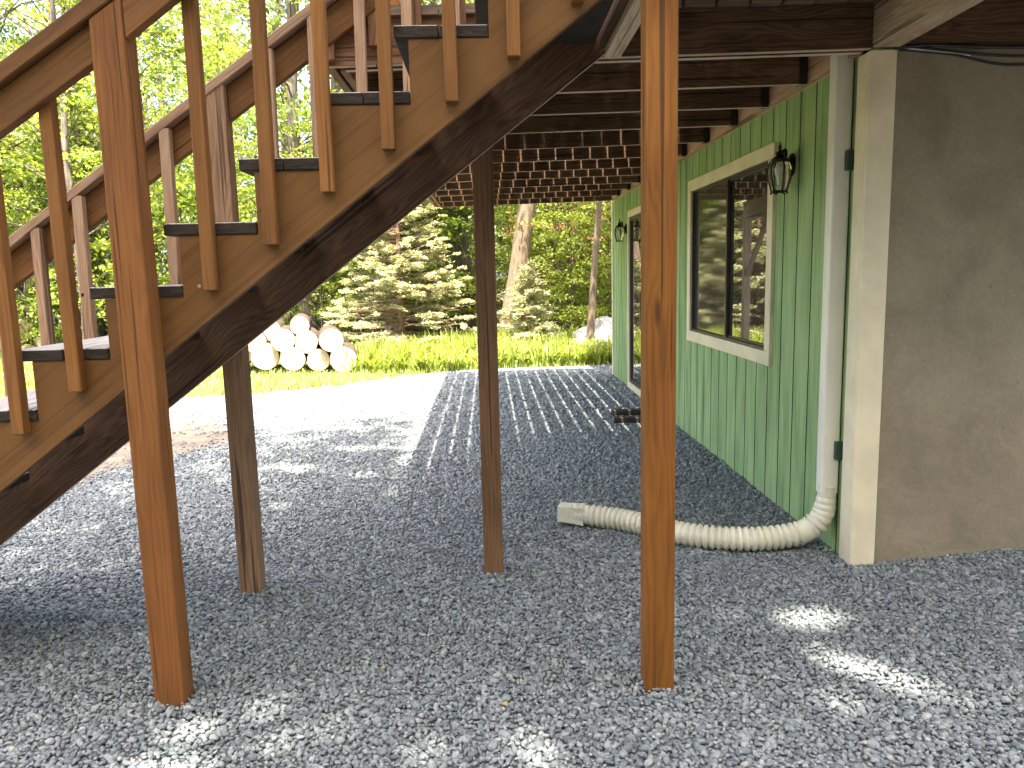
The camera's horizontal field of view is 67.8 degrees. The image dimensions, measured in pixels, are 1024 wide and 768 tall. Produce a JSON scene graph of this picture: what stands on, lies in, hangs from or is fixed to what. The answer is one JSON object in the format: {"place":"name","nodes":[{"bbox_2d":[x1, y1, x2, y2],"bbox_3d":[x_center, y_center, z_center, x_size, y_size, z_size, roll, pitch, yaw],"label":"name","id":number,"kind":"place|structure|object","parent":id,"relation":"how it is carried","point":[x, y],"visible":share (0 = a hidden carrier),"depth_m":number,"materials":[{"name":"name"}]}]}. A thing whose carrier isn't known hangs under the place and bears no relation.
{"place":"outdoors","nodes":[
{"label":"outdoors","id":0,"kind":"place"},
{"bbox_2d":[0,0,506,284],"label":"sky","id":1,"kind":"structure","parent":0,"point":[303,76],"materials":[{"name":"white"}]},
{"bbox_2d":[0,342,610,397],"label":"lawn","id":2,"kind":"structure","parent":0,"point":[323,385],"depth_m":11.16,"materials":[{"name":"plant"}]},
{"bbox_2d":[0,135,45,314],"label":"forest tree","id":3,"kind":"object","parent":2,"relation":"on","point":[25,176],"visible":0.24,"depth_m":16.57,"materials":[{"name":"green plant"}]},
{"bbox_2d":[22,344,35,348],"bbox_3d":[-9.891,-0.670,15.345,0.500,0.245,0.395,2,22,25],"label":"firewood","id":4,"kind":"object","parent":2,"relation":"on","point":[24,346],"visible":0.21,"depth_m":15.24,"materials":[{"name":"brown wood"}]},
{"bbox_3d":[-9.908,-0.719,15.495,0.360,0.276,0.500,-28,5,7],"label":"firewood","id":5,"kind":"object","parent":4,"relation":"on","visible":0},
{"bbox_2d":[21,332,36,343],"bbox_3d":[-9.938,-0.955,15.454,0.408,0.274,0.500,-23,12,-9],"label":"firewood","id":6,"kind":"object","parent":5,"relation":"on","point":[23,341],"visible":0.16,"depth_m":15.26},
{"bbox_3d":[-10.160,-0.853,15.473,0.443,0.287,0.500,25,-1,-20],"label":"firewood","id":7,"kind":"object","parent":5,"relation":"on","visible":0},
{"bbox_2d":[19,319,30,333],"bbox_3d":[-10.019,-1.120,15.237,0.500,0.282,0.452,2,36,19],"label":"firewood","id":8,"kind":"object","parent":7,"relation":"on","point":[26,327],"visible":0.22,"depth_m":15.23,"materials":[{"name":"brown wood"}]},
{"bbox_2d":[33,337,58,346],"bbox_3d":[-9.456,-0.845,15.495,0.312,0.221,0.500,18,5,-10],"label":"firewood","id":9,"kind":"object","parent":2,"relation":"on","point":[38,343],"visible":0.25,"depth_m":15.24,"materials":[{"name":"brown wood"}]},
{"bbox_2d":[3,184,93,345],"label":"sapling","id":10,"kind":"object","parent":2,"relation":"on","point":[57,331],"visible":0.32,"depth_m":15.16,"materials":[{"name":"green plant"}]},
{"bbox_2d":[0,95,164,318],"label":"sapling","id":11,"kind":"object","parent":2,"relation":"on","point":[13,185],"visible":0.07,"depth_m":17.38,"materials":[{"name":"green plant"}]},
{"bbox_2d":[1,76,183,336],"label":"sapling","id":12,"kind":"object","parent":2,"relation":"on","point":[92,121],"visible":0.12,"depth_m":17.61,"materials":[{"name":"green plant"}]},
{"bbox_2d":[0,0,196,339],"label":"forest tree","id":13,"kind":"object","parent":2,"relation":"on","point":[65,138],"visible":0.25,"depth_m":14.89,"materials":[{"name":"green plant"}]},
{"bbox_2d":[0,0,235,324],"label":"broad tree","id":14,"kind":"object","parent":2,"relation":"on","point":[34,120],"visible":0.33,"depth_m":17.58,"materials":[{"name":"green plant"}]},
{"bbox_2d":[76,130,197,331],"bbox_3d":[-7.861,-3.140,16.690,3.925,4.779,3.646,2,9,19],"label":"sapling","id":15,"kind":"object","parent":2,"relation":"on","point":[98,246],"visible":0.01,"depth_m":16.02,"materials":[{"name":"green plant"}]},
{"bbox_2d":[101,127,247,299],"bbox_3d":[-7.063,-3.099,16.224,3.233,4.768,3.381,2,9,22],"label":"sapling","id":16,"kind":"object","parent":2,"relation":"on","point":[158,202],"visible":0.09,"depth_m":15.73,"materials":[{"name":"green plant"}]},
{"bbox_2d":[75,0,410,329],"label":"forest tree","id":17,"kind":"object","parent":2,"relation":"on","point":[292,81],"visible":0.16,"depth_m":15.07,"materials":[{"name":"green plant"}]},
{"bbox_2d":[250,341,280,369],"bbox_3d":[-3.912,-0.488,12.148,0.427,0.427,0.969,30,-1,-17],"label":"log","id":18,"kind":"object","parent":2,"relation":"on","point":[264,355],"visible":0.73,"depth_m":11.68,"materials":[{"name":"white wood"}]},
{"bbox_2d":[248,332,267,351],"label":"log","id":19,"kind":"object","parent":18,"relation":"on","point":[262,337],"visible":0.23,"depth_m":11.67,"materials":[{"name":"white wood"}]},
{"bbox_2d":[264,319,283,340],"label":"log","id":20,"kind":"object","parent":18,"relation":"on","point":[270,330],"visible":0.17,"depth_m":11.80,"materials":[{"name":"white wood"}]},
{"bbox_2d":[280,346,307,370],"bbox_3d":[-3.462,-0.459,12.215,0.388,0.374,1.065,5,7,-12],"label":"log","id":21,"kind":"object","parent":2,"relation":"on","point":[294,357],"visible":0.69,"depth_m":11.70,"materials":[{"name":"white wood"}]},
{"bbox_2d":[270,325,295,351],"bbox_3d":[-3.598,-0.729,12.054,0.368,0.368,0.874,17,3,-15],"label":"log","id":22,"kind":"object","parent":21,"relation":"on","point":[282,338],"visible":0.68,"depth_m":11.63,"materials":[{"name":"white wood"}]},
{"bbox_2d":[238,121,382,328],"bbox_3d":[-4.054,-3.042,15.723,3.300,4.655,3.156,-7,10,-35],"label":"sapling","id":23,"kind":"object","parent":2,"relation":"on","point":[306,126],"visible":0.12,"depth_m":15.40,"materials":[{"name":"green plant"}]},
{"bbox_2d":[307,344,330,370],"bbox_3d":[-3.072,-0.426,12.165,0.352,0.355,0.843,-13,10,-10],"label":"log","id":24,"kind":"object","parent":2,"relation":"on","point":[318,357],"visible":0.73,"depth_m":11.76,"materials":[{"name":"white wood"}]},
{"bbox_2d":[294,327,318,353],"bbox_3d":[-3.254,-0.704,12.146,0.368,0.367,0.849,-25,12,-7],"label":"log","id":25,"kind":"object","parent":24,"relation":"on","point":[306,342],"visible":0.77,"depth_m":11.74,"materials":[{"name":"white wood"}]},
{"bbox_2d":[290,313,310,333],"bbox_3d":[-3.373,-0.963,12.171,0.299,0.301,0.915,28,0,-16],"label":"log","id":26,"kind":"object","parent":25,"relation":"on","point":[299,322],"visible":0.94,"depth_m":11.73,"materials":[{"name":"white wood"}]},
{"bbox_2d":[330,342,356,372],"bbox_3d":[-2.661,-0.433,12.105,0.422,0.420,0.839,-30,12,-5],"label":"log","id":27,"kind":"object","parent":2,"relation":"on","point":[337,355],"visible":0.78,"depth_m":11.70,"materials":[{"name":"white wood"}]},
{"bbox_2d":[318,325,343,351],"bbox_3d":[-2.891,-0.727,12.114,0.380,0.382,0.912,-20,12,-12],"label":"log","id":28,"kind":"object","parent":27,"relation":"on","point":[330,338],"visible":0.94,"depth_m":11.68,"materials":[{"name":"white wood"}]},
{"bbox_2d":[342,321,611,373],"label":"ferns","id":29,"kind":"object","parent":2,"relation":"on","point":[457,352],"visible":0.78,"depth_m":11.91,"materials":[{"name":"green plant"}]},
{"bbox_2d":[497,260,564,341],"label":"spruce tree","id":30,"kind":"object","parent":2,"relation":"on","point":[520,304],"visible":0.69,"depth_m":13.75,"materials":[{"name":"green plant"}]},
{"bbox_2d":[569,337,585,344],"bbox_3d":[1.253,-0.623,13.513,0.557,0.445,0.540,-7,10,-33],"label":"boulder","id":31,"kind":"object","parent":2,"relation":"on","point":[579,338],"visible":0.16,"depth_m":13.34,"materials":[{"name":"stone"}]},
{"bbox_2d":[573,316,611,341],"bbox_3d":[1.585,-0.814,13.638,0.920,0.808,0.910,-2,8,-4],"label":"boulder","id":32,"kind":"object","parent":2,"relation":"on","point":[603,325],"visible":0.27,"depth_m":13.39,"materials":[{"name":"stone"}]},
{"bbox_2d":[586,201,601,344],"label":"slender tree","id":33,"kind":"object","parent":2,"relation":"on","point":[590,332],"visible":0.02,"depth_m":13.09,"materials":[{"name":"brown plant"}]},
{"bbox_2d":[29,281,586,344],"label":"ground","id":34,"kind":"structure","parent":0,"point":[282,319],"depth_m":27.33,"materials":[{"name":"green plant"}]},
{"bbox_2d":[0,0,41,223],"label":"forest tree","id":35,"kind":"object","parent":34,"relation":"on","point":[5,56],"visible":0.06,"depth_m":21.03,"materials":[{"name":"green plant"}]},
{"bbox_2d":[0,54,55,315],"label":"forest tree","id":36,"kind":"object","parent":34,"relation":"on","point":[21,175],"depth_m":32.51,"materials":[{"name":"green plant"}]},
{"bbox_2d":[0,0,56,311],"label":"forest tree","id":37,"kind":"object","parent":34,"relation":"on","point":[18,39],"visible":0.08,"depth_m":18.97,"materials":[{"name":"green plant"}]},
{"bbox_2d":[13,187,59,326],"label":"sapling","id":38,"kind":"object","parent":34,"relation":"on","point":[32,278],"visible":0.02,"depth_m":23.47,"materials":[{"name":"green plant"}]},
{"bbox_2d":[0,0,87,208],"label":"forest tree","id":39,"kind":"object","parent":34,"relation":"on","point":[46,16],"visible":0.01,"depth_m":28.61,"materials":[{"name":"green plant"}]},
{"bbox_2d":[0,1,95,200],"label":"forest tree","id":40,"kind":"object","parent":34,"relation":"on","point":[17,44],"visible":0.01,"depth_m":34.80,"materials":[{"name":"green plant"}]},
{"bbox_2d":[32,163,114,327],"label":"sapling","id":41,"kind":"object","parent":34,"relation":"on","point":[58,313],"visible":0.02,"depth_m":19.46,"materials":[{"name":"green plant"}]},
{"bbox_2d":[0,0,186,325],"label":"forest tree","id":42,"kind":"object","parent":34,"relation":"on","point":[183,58],"visible":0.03,"depth_m":27.86,"materials":[{"name":"green plant"}]},
{"bbox_2d":[18,11,171,269],"bbox_3d":[-22.280,-11.569,40.585,9.817,15.351,10.610,5,10,36],"label":"forest tree","id":43,"kind":"object","parent":34,"relation":"on","point":[142,96],"depth_m":39.76,"materials":[{"name":"green plant"}]},
{"bbox_2d":[0,0,247,252],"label":"forest tree","id":44,"kind":"object","parent":34,"relation":"on","point":[142,81],"visible":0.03,"depth_m":29.90,"materials":[{"name":"green plant"}]},
{"bbox_2d":[0,0,247,254],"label":"forest tree","id":45,"kind":"object","parent":34,"relation":"on","point":[46,23],"visible":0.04,"depth_m":23.05,"materials":[{"name":"green plant"}]},
{"bbox_2d":[1,0,255,285],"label":"forest tree","id":46,"kind":"object","parent":34,"relation":"on","point":[163,30],"visible":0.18,"depth_m":18.77,"materials":[{"name":"green plant"}]},
{"bbox_2d":[90,70,175,251],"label":"forest tree","id":47,"kind":"object","parent":34,"relation":"on","point":[156,120],"visible":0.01,"depth_m":43.51,"materials":[{"name":"green plant"}]},
{"bbox_2d":[0,0,287,335],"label":"broad tree","id":48,"kind":"object","parent":34,"relation":"on","point":[103,327],"visible":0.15,"depth_m":17.58,"materials":[{"name":"green plant"}]},
{"bbox_2d":[82,31,235,272],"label":"forest tree","id":49,"kind":"object","parent":34,"relation":"on","point":[151,112],"visible":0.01,"depth_m":40.14,"materials":[{"name":"green plant"}]},
{"bbox_2d":[84,5,276,283],"bbox_3d":[-16.627,-11.910,37.540,11.499,16.637,10.640,-4,9,-20],"label":"forest tree","id":50,"kind":"object","parent":34,"relation":"on","point":[158,74],"visible":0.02,"depth_m":36.07,"materials":[{"name":"green plant"}]},
{"bbox_2d":[147,15,255,283],"bbox_3d":[-11.072,-7.814,27.933,6.401,10.983,6.383,3,9,30],"label":"forest tree","id":51,"kind":"object","parent":34,"relation":"on","point":[176,83],"visible":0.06,"depth_m":27.11,"materials":[{"name":"green plant"}]},
{"bbox_2d":[153,154,254,284],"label":"sapling","id":52,"kind":"object","parent":34,"relation":"on","point":[191,171],"visible":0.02,"depth_m":23.29,"materials":[{"name":"green plant"}]},
{"bbox_2d":[160,37,256,220],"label":"forest tree","id":53,"kind":"object","parent":34,"relation":"on","point":[234,121],"visible":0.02,"depth_m":30.69,"materials":[{"name":"green plant"}]},
{"bbox_2d":[166,48,255,185],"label":"forest tree","id":54,"kind":"object","parent":34,"relation":"on","point":[234,123],"depth_m":34.62,"materials":[{"name":"green plant"}]},
{"bbox_2d":[145,0,281,247],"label":"forest tree","id":55,"kind":"object","parent":34,"relation":"on","point":[215,47],"visible":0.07,"depth_m":25.29,"materials":[{"name":"green plant"}]},
{"bbox_2d":[150,17,280,212],"bbox_3d":[-14.085,-10.793,37.945,9.194,14.172,9.664,-4,8,-15],"label":"forest tree","id":56,"kind":"object","parent":34,"relation":"on","point":[209,70],"visible":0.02,"depth_m":37.21,"materials":[{"name":"green plant"}]},
{"bbox_2d":[152,34,306,252],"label":"forest tree","id":57,"kind":"object","parent":34,"relation":"on","point":[215,73],"visible":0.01,"depth_m":42.43,"materials":[{"name":"green plant"}]},
{"bbox_2d":[145,0,330,329],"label":"forest tree","id":58,"kind":"object","parent":34,"relation":"on","point":[233,52],"visible":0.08,"depth_m":19.25,"materials":[{"name":"green plant"}]},
{"bbox_2d":[147,0,358,318],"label":"forest tree","id":59,"kind":"object","parent":34,"relation":"on","point":[284,142],"visible":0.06,"depth_m":23.35,"materials":[{"name":"green plant"}]},
{"bbox_2d":[235,137,280,214],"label":"tree","id":60,"kind":"object","parent":34,"relation":"on","point":[253,142],"visible":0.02,"depth_m":23.84,"materials":[{"name":"green plant"}]},
{"bbox_2d":[0,314,587,352],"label":"undergrowth","id":61,"kind":"object","parent":34,"relation":"on","point":[341,329],"visible":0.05,"depth_m":19.34,"materials":[{"name":"green plant"}]},
{"bbox_2d":[143,0,473,327],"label":"forest tree","id":62,"kind":"object","parent":34,"relation":"on","point":[333,86],"visible":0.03,"depth_m":20.06,"materials":[{"name":"green plant"}]},
{"bbox_2d":[283,150,358,326],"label":"sapling","id":63,"kind":"object","parent":34,"relation":"on","point":[316,303],"visible":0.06,"depth_m":21.33,"materials":[{"name":"green plant"}]},
{"bbox_2d":[218,0,500,219],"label":"forest tree","id":64,"kind":"object","parent":34,"relation":"on","point":[308,94],"visible":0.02,"depth_m":19.17,"materials":[{"name":"green plant"}]},
{"bbox_2d":[318,211,442,331],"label":"sapling","id":65,"kind":"object","parent":34,"relation":"on","point":[336,280],"visible":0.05,"depth_m":17.38,"materials":[{"name":"green plant"}]},
{"bbox_2d":[270,0,509,334],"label":"forest tree","id":66,"kind":"object","parent":34,"relation":"on","point":[464,209],"visible":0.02,"depth_m":17.94,"materials":[{"name":"green plant"}]},
{"bbox_2d":[232,1,559,333],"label":"forest tree","id":67,"kind":"object","parent":34,"relation":"on","point":[304,113],"visible":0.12,"depth_m":14.26,"materials":[{"name":"green plant"}]},
{"bbox_2d":[317,200,476,346],"bbox_3d":[-2.098,-2.642,14.200,3.256,4.278,3.251,-4,9,-19],"label":"spruce tree","id":68,"kind":"object","parent":34,"relation":"on","point":[398,283],"visible":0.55,"depth_m":13.95,"materials":[{"name":"green plant"}]},
{"bbox_2d":[332,206,474,324],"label":"sapling","id":69,"kind":"object","parent":34,"relation":"on","point":[454,221],"visible":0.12,"depth_m":15.43,"materials":[{"name":"green plant"}]},
{"bbox_2d":[350,222,470,319],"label":"tree","id":70,"kind":"object","parent":34,"relation":"on","point":[423,224],"visible":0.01,"depth_m":16.90,"materials":[{"name":"green plant"}]},
{"bbox_2d":[270,0,558,337],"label":"tall tree","id":71,"kind":"object","parent":34,"relation":"on","point":[471,323],"visible":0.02,"depth_m":17.11,"materials":[{"name":"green plant"}]},
{"bbox_2d":[281,0,551,334],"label":"tall tree","id":72,"kind":"object","parent":34,"relation":"on","point":[507,222],"visible":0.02,"depth_m":18.63,"materials":[{"name":"green plant"}]},
{"bbox_2d":[336,0,547,280],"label":"forest tree","id":73,"kind":"object","parent":34,"relation":"on","point":[506,231],"visible":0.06,"depth_m":20.27,"materials":[{"name":"green plant"}]},
{"bbox_2d":[414,214,474,322],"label":"sapling","id":74,"kind":"object","parent":34,"relation":"on","point":[436,291],"visible":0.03,"depth_m":20.08,"materials":[{"name":"green plant"}]},
{"bbox_2d":[410,205,516,333],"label":"sapling","id":75,"kind":"object","parent":34,"relation":"on","point":[464,289],"visible":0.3,"depth_m":16.69,"materials":[{"name":"green plant"}]},
{"bbox_2d":[413,215,513,301],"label":"sapling","id":76,"kind":"object","parent":34,"relation":"on","point":[501,284],"visible":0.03,"depth_m":21.45,"materials":[{"name":"green plant"}]},
{"bbox_2d":[428,1,551,284],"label":"forest tree","id":77,"kind":"object","parent":34,"relation":"on","point":[506,229],"depth_m":24.28,"materials":[{"name":"green plant"}]},
{"bbox_2d":[465,0,534,335],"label":"leaning tree","id":78,"kind":"object","parent":34,"relation":"on","point":[521,246],"depth_m":14.60,"materials":[{"name":"brown plant"}]},
{"bbox_2d":[452,208,551,311],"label":"sapling","id":79,"kind":"object","parent":34,"relation":"on","point":[499,304],"visible":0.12,"depth_m":21.91,"materials":[{"name":"green plant"}]},
{"bbox_2d":[495,218,508,289],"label":"sapling","id":80,"kind":"object","parent":34,"relation":"on","point":[502,249],"visible":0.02,"depth_m":32.18,"materials":[{"name":"green plant"}]},
{"bbox_2d":[495,201,611,328],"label":"sapling","id":81,"kind":"object","parent":34,"relation":"on","point":[557,263],"visible":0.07,"depth_m":17.84,"materials":[{"name":"green plant"}]},
{"bbox_2d":[496,202,611,331],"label":"sapling","id":82,"kind":"object","parent":34,"relation":"on","point":[551,241],"visible":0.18,"depth_m":16.93,"materials":[{"name":"green plant"}]},
{"bbox_2d":[497,202,611,306],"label":"sapling","id":83,"kind":"object","parent":34,"relation":"on","point":[581,302],"visible":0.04,"depth_m":20.58,"materials":[{"name":"green plant"}]},
{"bbox_2d":[504,202,611,308],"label":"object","id":84,"kind":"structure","parent":34,"relation":"on","point":[582,257],"depth_m":27.97,"materials":[{"name":"green plant"}]},
{"bbox_2d":[513,202,611,326],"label":"sapling","id":85,"kind":"object","parent":34,"relation":"on","point":[565,248],"visible":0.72,"depth_m":14.83,"materials":[{"name":"green plant"}]},
{"bbox_2d":[534,202,611,286],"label":"sapling","id":86,"kind":"object","parent":34,"relation":"on","point":[583,228],"depth_m":18.69,"materials":[{"name":"green plant"}]},
{"bbox_2d":[536,201,611,322],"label":"sapling","id":87,"kind":"object","parent":34,"relation":"on","point":[602,284],"visible":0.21,"depth_m":15.31,"materials":[{"name":"green plant"}]},
{"bbox_2d":[545,201,611,329],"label":"sapling","id":88,"kind":"object","parent":34,"relation":"on","point":[574,241],"visible":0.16,"depth_m":14.95,"materials":[{"name":"green plant"}]},
{"bbox_2d":[582,216,611,255],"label":"forest tree","id":89,"kind":"object","parent":34,"relation":"on","point":[599,243],"visible":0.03,"depth_m":24.35,"materials":[{"name":"green plant"}]},
{"bbox_2d":[583,215,611,286],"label":"sapling","id":90,"kind":"object","parent":34,"relation":"on","point":[606,231],"depth_m":16.02,"materials":[{"name":"green plant"}]},
{"bbox_2d":[0,364,1023,767],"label":"gravel yard","id":91,"kind":"structure","parent":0,"point":[660,745],"depth_m":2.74,"materials":[{"name":"grey gravel"}]},
{"bbox_2d":[75,413,227,486],"bbox_3d":[-4.057,0.614,6.389,3.014,0.001,4.198,0,8,11],"label":"dirt patch","id":92,"kind":"object","parent":91,"relation":"on","point":[189,437],"visible":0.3,"depth_m":7.00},
{"bbox_2d":[0,0,628,710],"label":"staircase","id":93,"kind":"structure","parent":91,"relation":"on","point":[380,164],"depth_m":2.46,"materials":[{"name":"brown wood"}]},
{"bbox_2d":[611,408,640,415],"bbox_3d":[1.228,0.275,7.609,0.470,0.050,0.100,-2,8,-2],"label":"plank","id":94,"kind":"object","parent":91,"relation":"on","point":[633,411],"visible":0.58,"depth_m":7.56,"materials":[{"name":"brown wood"}]},
{"bbox_2d":[614,416,640,422],"bbox_3d":[1.216,0.333,7.213,0.504,0.050,0.100,-1,8,5],"label":"plank","id":95,"kind":"object","parent":91,"relation":"on","point":[627,419],"visible":0.58,"depth_m":7.18,"materials":[{"name":"brown wood"}]},
{"bbox_2d":[328,0,1023,694],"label":"deck","id":96,"kind":"structure","parent":91,"relation":"on","point":[654,96],"depth_m":3.30,"materials":[{"name":"brown wood"}]},
{"bbox_2d":[611,47,1023,566],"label":"house","id":97,"kind":"structure","parent":91,"relation":"on","point":[931,463],"depth_m":3.62,"materials":[{"name":"green"}]},
{"bbox_2d":[614,219,626,241],"bbox_3d":[1.329,-1.864,9.252,0.203,0.280,0.123,-6,10,-31],"label":"wall lantern","id":98,"kind":"object","parent":97,"relation":"attached to","point":[620,231],"depth_m":9.21,"materials":[{"name":"brown metal"}]},
{"bbox_2d":[627,205,640,396],"bbox_3d":[1.442,-0.883,8.355,0.075,2.120,1.830,-2,8,-2],"label":"sliding door","id":99,"kind":"structure","parent":97,"relation":"in","point":[634,215],"depth_m":8.98,"materials":[{"name":"clear glass"}]},
{"bbox_2d":[557,55,853,550],"bbox_3d":[0.899,-0.355,3.858,1.470,2.399,0.260,2,9,22],"label":"downspout","id":100,"kind":"object","parent":97,"relation":"attached to","point":[815,523],"visible":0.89,"depth_m":3.71,"materials":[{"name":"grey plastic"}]},
{"bbox_2d":[686,142,777,365],"bbox_3d":[1.536,-0.894,5.480,0.058,1.315,1.924,-2,8,-2],"label":"window","id":101,"kind":"structure","parent":97,"relation":"in","point":[731,226],"depth_m":5.32,"materials":[{"name":"clear glass"}]},
{"bbox_2d":[766,142,795,194],"bbox_3d":[1.492,-1.185,4.190,0.203,0.280,0.123,-6,10,-31],"label":"wall lantern","id":102,"kind":"object","parent":97,"relation":"attached to","point":[780,170],"depth_m":4.14,"materials":[{"name":"brown metal"}]},
{"bbox_2d":[908,48,969,55],"bbox_3d":[1.862,-1.454,3.334,0.291,0.043,0.013,-2,8,-1],"label":"cable","id":103,"kind":"object","parent":97,"relation":"attached to","point":[935,51],"visible":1,"depth_m":3.33,"materials":[{"name":"grey plastic"}]},
{"bbox_2d":[894,43,1023,49],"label":"cable","id":104,"kind":"object","parent":97,"relation":"attached to","point":[962,46],"visible":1,"depth_m":3.31,"materials":[{"name":"black rubber"}]},
{"bbox_2d":[899,49,1023,65],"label":"cable","id":105,"kind":"object","parent":97,"relation":"attached to","point":[982,61],"visible":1,"depth_m":3.35,"materials":[{"name":"black rubber"}]},
{"bbox_2d":[916,47,1023,56],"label":"cable","id":106,"kind":"object","parent":97,"relation":"attached to","point":[974,53],"visible":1,"depth_m":3.33,"materials":[{"name":"black rubber"}]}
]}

